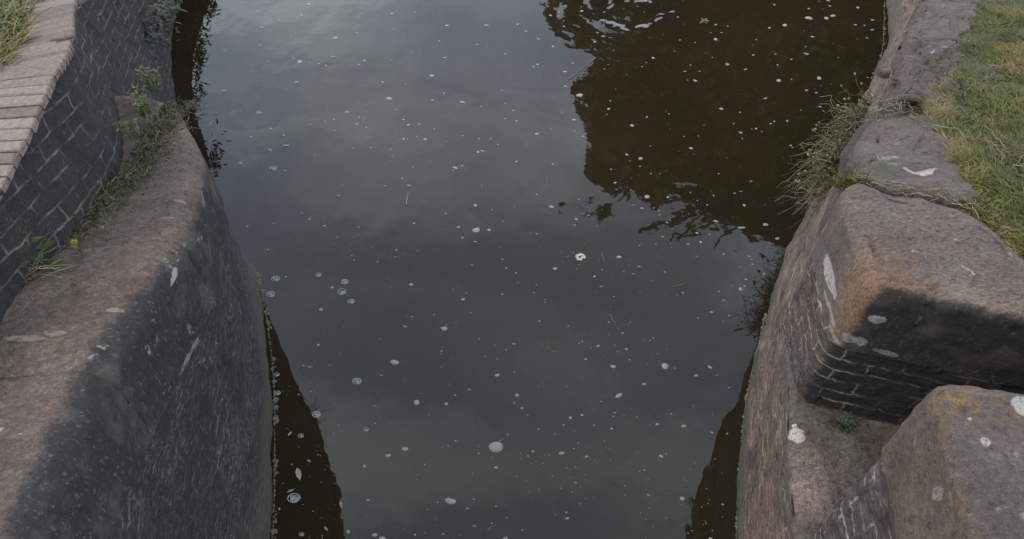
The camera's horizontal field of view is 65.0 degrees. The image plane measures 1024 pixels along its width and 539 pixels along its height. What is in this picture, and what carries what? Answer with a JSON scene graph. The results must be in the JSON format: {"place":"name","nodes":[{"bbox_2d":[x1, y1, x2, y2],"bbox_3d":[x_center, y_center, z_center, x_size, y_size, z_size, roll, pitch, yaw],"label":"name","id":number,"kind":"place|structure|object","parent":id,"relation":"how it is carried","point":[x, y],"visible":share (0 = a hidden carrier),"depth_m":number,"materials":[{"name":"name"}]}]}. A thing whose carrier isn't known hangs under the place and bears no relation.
{"place":"outdoors","nodes":[
{"label":"outdoors","id":0,"kind":"place"},
{"bbox_2d":[0,0,50,70],"bbox_3d":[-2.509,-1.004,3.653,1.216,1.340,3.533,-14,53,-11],"label":"grass","id":1,"kind":"structure","parent":0,"point":[17,29],"depth_m":3.08,"materials":[{"name":"green plant"}]},
{"bbox_2d":[171,0,888,538],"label":"water","id":2,"kind":"structure","parent":0,"point":[339,188],"depth_m":4.88,"materials":[{"name":"grey liquid"}]},
{"bbox_2d":[0,96,272,538],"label":"canal wall","id":3,"kind":"structure","parent":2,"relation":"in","point":[136,401],"depth_m":2.50,"materials":[{"name":"stone"}]},
{"bbox_2d":[22,230,68,279],"bbox_3d":[-1.471,-0.076,2.437,0.151,0.187,0.158,-37,61,-25],"label":"dock plant","id":4,"kind":"object","parent":3,"relation":"on","point":[45,246],"visible":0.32,"depth_m":2.48,"materials":[{"name":"green plant"}]},
{"bbox_2d":[21,232,77,282],"bbox_3d":[-1.472,-0.012,2.447,0.316,0.205,0.194,-24,56,-18],"label":"dead weed","id":5,"kind":"object","parent":3,"relation":"on","point":[37,266],"visible":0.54,"depth_m":2.44,"materials":[{"name":"beige plant"}]},
{"bbox_2d":[71,239,85,255],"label":"flowering weed","id":6,"kind":"object","parent":3,"relation":"on","point":[76,247],"visible":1,"depth_m":2.52,"materials":[{"name":"green plant"}]},
{"bbox_2d":[110,117,142,139],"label":"wall weed","id":7,"kind":"object","parent":3,"relation":"on","point":[120,124],"depth_m":3.21,"materials":[{"name":"green plant"}]},
{"bbox_2d":[126,85,150,119],"bbox_3d":[-1.561,-0.697,3.391,0.082,0.130,0.133,-30,58,-21],"label":"wall weed","id":8,"kind":"object","parent":3,"relation":"on","point":[143,107],"depth_m":3.39,"materials":[{"name":"green plant"}]},
{"bbox_2d":[62,96,218,251],"bbox_3d":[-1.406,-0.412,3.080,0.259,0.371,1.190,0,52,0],"label":"moss","id":9,"kind":"object","parent":3,"relation":"on","point":[99,207],"visible":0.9,"depth_m":3.04,"materials":[{"name":"green plant"}]},
{"bbox_2d":[132,66,161,92],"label":"wall weed","id":10,"kind":"object","parent":3,"relation":"on","point":[146,80],"depth_m":3.63,"materials":[{"name":"green plant"}]},
{"bbox_2d":[182,97,203,111],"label":"leafy shoot","id":11,"kind":"object","parent":2,"relation":"on","point":[186,102],"visible":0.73,"depth_m":5.18,"materials":[{"name":"green plant"}]},
{"bbox_2d":[193,112,207,122],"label":"leafy shoot","id":12,"kind":"object","parent":2,"relation":"on","point":[198,117],"visible":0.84,"depth_m":5.20,"materials":[{"name":"green plant"}]},
{"bbox_2d":[251,260,278,538],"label":"foam line","id":13,"kind":"object","parent":2,"relation":"on","point":[275,418],"visible":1,"depth_m":4.14,"materials":[{"name":"grey liquid"}]},
{"bbox_2d":[271,276,279,281],"bbox_3d":[-1.368,0.053,4.652,0.051,0.005,0.041,0,52,0],"label":"bubble raft","id":14,"kind":"object","parent":2,"relation":"on","point":[276,279],"visible":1,"depth_m":4.65,"materials":[{"name":"liquid"}]},
{"bbox_2d":[287,493,299,502],"bbox_3d":[-1.042,1.091,3.841,0.063,0.006,0.050,0,52,0],"label":"bubble raft","id":15,"kind":"object","parent":2,"relation":"on","point":[293,499],"visible":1,"depth_m":3.84,"materials":[{"name":"liquid"}]},
{"bbox_2d":[295,468,301,479],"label":"drifting leaf","id":16,"kind":"object","parent":2,"relation":"on","point":[298,473],"visible":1,"depth_m":3.91,"materials":[{"name":"beige plant"}]},
{"bbox_2d":[312,411,320,417],"bbox_3d":[-1.001,0.741,4.114,0.043,0.004,0.038,0,52,0],"label":"bubble raft","id":17,"kind":"object","parent":2,"relation":"on","point":[317,415],"visible":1,"depth_m":4.11,"materials":[{"name":"liquid"}]},
{"bbox_2d":[352,378,361,383],"bbox_3d":[-0.817,0.588,4.234,0.050,0.005,0.038,0,52,0],"label":"bubble raft","id":18,"kind":"object","parent":2,"relation":"on","point":[358,381],"visible":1,"depth_m":4.23,"materials":[{"name":"liquid"}]},
{"bbox_2d":[390,360,398,364],"bbox_3d":[-0.628,0.495,4.304,0.048,0.005,0.029,7,52,5],"label":"foam fleck","id":19,"kind":"object","parent":2,"relation":"on","point":[395,362],"visible":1,"depth_m":4.30},
{"bbox_2d":[445,498,455,503],"bbox_3d":[-0.293,1.103,3.829,0.056,0.005,0.031,6,52,5],"label":"foam fleck","id":20,"kind":"object","parent":2,"relation":"on","point":[450,501],"visible":1,"depth_m":3.83},
{"bbox_2d":[489,442,502,451],"bbox_3d":[-0.080,0.881,4.001,0.070,0.008,0.057,-11,53,-9],"label":"foam fleck","id":21,"kind":"object","parent":2,"relation":"on","point":[495,446],"visible":1,"depth_m":4.00},
{"bbox_2d":[207,2,853,538],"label":"foam specks","id":22,"kind":"object","parent":2,"relation":"on","point":[517,282],"visible":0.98,"depth_m":4.48,"materials":[{"name":"white liquid"}]},
{"bbox_2d":[567,253,585,260],"bbox_3d":[0.384,-0.082,4.753,0.108,0.009,0.060,17,54,13],"label":"feather","id":23,"kind":"object","parent":2,"relation":"on","point":[581,258],"visible":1,"depth_m":4.75,"materials":[{"name":"white"}]},
{"bbox_2d":[735,313,767,538],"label":"foam line","id":24,"kind":"object","parent":2,"relation":"on","point":[764,319],"visible":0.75,"depth_m":4.18,"materials":[{"name":"grey liquid"}]},
{"bbox_2d":[871,0,885,78],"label":"foam line","id":25,"kind":"object","parent":2,"relation":"on","point":[881,55],"visible":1,"depth_m":6.05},
{"bbox_2d":[914,0,1023,259],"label":"bank","id":26,"kind":"structure","parent":0,"point":[968,109],"depth_m":3.55,"materials":[{"name":"green plant"}]},
{"bbox_2d":[940,59,1011,102],"bbox_3d":[2.299,-0.871,3.961,0.859,0.224,0.231,-31,58,-22],"label":"twig clump","id":27,"kind":"object","parent":26,"relation":"on","point":[987,76],"visible":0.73,"depth_m":3.91,"materials":[{"name":"plant"}]},
{"bbox_2d":[972,126,1023,169],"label":"twig clump","id":28,"kind":"object","parent":26,"relation":"on","point":[1008,152],"visible":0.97,"depth_m":3.15,"materials":[{"name":"beige plant"}]},
{"label":"ground","id":29,"kind":"structure","parent":0,"visible":0},
{"bbox_2d":[0,0,180,323],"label":"brick wall","id":30,"kind":"structure","parent":29,"relation":"on","point":[69,79],"depth_m":2.73,"materials":[{"name":"grey brick"}]},
{"bbox_2d":[144,0,178,60],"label":"hanging plant","id":31,"kind":"object","parent":30,"relation":"attached to","point":[153,34],"visible":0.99,"depth_m":5.17,"materials":[{"name":"green plant"}]},
{"bbox_2d":[154,0,180,44],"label":"hanging plant","id":32,"kind":"object","parent":30,"relation":"attached to","point":[166,19],"visible":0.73,"depth_m":5.65,"materials":[{"name":"green plant"}]},
{"bbox_2d":[161,0,186,11],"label":"hanging plant","id":33,"kind":"object","parent":30,"relation":"attached to","point":[178,5],"visible":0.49,"depth_m":6.06,"materials":[{"name":"green plant"}]},
{"bbox_2d":[737,0,983,538],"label":"canal wall","id":34,"kind":"structure","parent":29,"relation":"on","point":[801,473],"depth_m":3.38,"materials":[{"name":"stone"}]},
{"bbox_2d":[773,123,854,229],"bbox_3d":[1.695,-0.493,4.353,0.444,0.739,0.885,22,55,16],"label":"grass tussock","id":35,"kind":"object","parent":34,"relation":"attached to","point":[825,159],"depth_m":4.28,"materials":[{"name":"plant"}]},
{"bbox_2d":[798,72,878,169],"bbox_3d":[1.953,-0.746,4.750,0.493,0.654,0.827,36,60,25],"label":"grass tussock","id":36,"kind":"object","parent":34,"relation":"on","point":[852,127],"depth_m":4.66,"materials":[{"name":"green plant"}]},
{"bbox_2d":[818,408,866,432],"bbox_3d":[1.307,0.598,3.175,0.182,0.048,0.115,17,54,13],"label":"wall fern","id":37,"kind":"object","parent":34,"relation":"on","point":[844,424],"depth_m":3.16,"materials":[{"name":"green plant"}]},
{"bbox_2d":[838,107,920,197],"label":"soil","id":38,"kind":"structure","parent":34,"relation":"on","point":[845,153],"depth_m":3.59,"materials":[{"name":"brown soil"}]},
{"bbox_2d":[820,164,876,191],"bbox_3d":[1.242,-0.325,2.965,0.200,0.128,0.141,31,58,22],"label":"grass tuft","id":39,"kind":"object","parent":38,"relation":"on","point":[847,180],"visible":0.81,"depth_m":2.98,"materials":[{"name":"green plant"}]},
{"bbox_2d":[851,94,962,141],"bbox_3d":[1.713,-0.638,3.522,0.438,0.279,0.514,-25,56,-18],"label":"straw wisp","id":40,"kind":"object","parent":38,"relation":"on","point":[919,120],"visible":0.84,"depth_m":3.57,"materials":[{"name":"beige plant"}]},
{"bbox_2d":[875,66,890,78],"bbox_3d":[1.924,-1.023,4.155,0.067,0.050,0.060,0,52,0],"label":"loose stone","id":41,"kind":"object","parent":34,"relation":"on","point":[883,72],"visible":1,"depth_m":4.14,"materials":[{"name":"stone"}]},
{"bbox_2d":[888,75,898,84],"bbox_3d":[1.923,-0.959,4.041,0.053,0.037,0.054,0,52,0],"label":"loose stone","id":42,"kind":"object","parent":34,"relation":"on","point":[892,79],"visible":0.97,"depth_m":4.04,"materials":[{"name":"stone"}]},
{"bbox_2d":[782,183,1023,424],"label":"stone pier","id":43,"kind":"structure","parent":34,"relation":"on","point":[899,309],"depth_m":2.79,"materials":[{"name":"stone"}]},
{"bbox_2d":[844,171,982,217],"bbox_3d":[1.450,-0.287,2.903,0.477,0.051,0.121,20,55,15],"label":"straw wisp","id":44,"kind":"object","parent":34,"relation":"on","point":[946,197],"visible":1,"depth_m":2.89,"materials":[{"name":"beige plant"}]},
{"bbox_2d":[811,385,1023,538],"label":"stone pier","id":45,"kind":"structure","parent":34,"relation":"on","point":[949,464],"depth_m":1.90,"materials":[{"name":"stone"}]},
{"bbox_2d":[929,55,939,60],"bbox_3d":[2.279,-1.137,4.347,0.050,0.038,0.045,0,52,0],"label":"loose stone","id":46,"kind":"object","parent":34,"relation":"on","point":[933,57],"visible":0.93,"depth_m":4.33,"materials":[{"name":"stone"}]},
{"bbox_2d":[938,60,950,66],"bbox_3d":[2.286,-1.081,4.250,0.056,0.046,0.056,-17,54,-13],"label":"loose stone","id":47,"kind":"object","parent":34,"relation":"on","point":[944,61],"visible":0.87,"depth_m":4.24,"materials":[{"name":"stone"}]}
]}

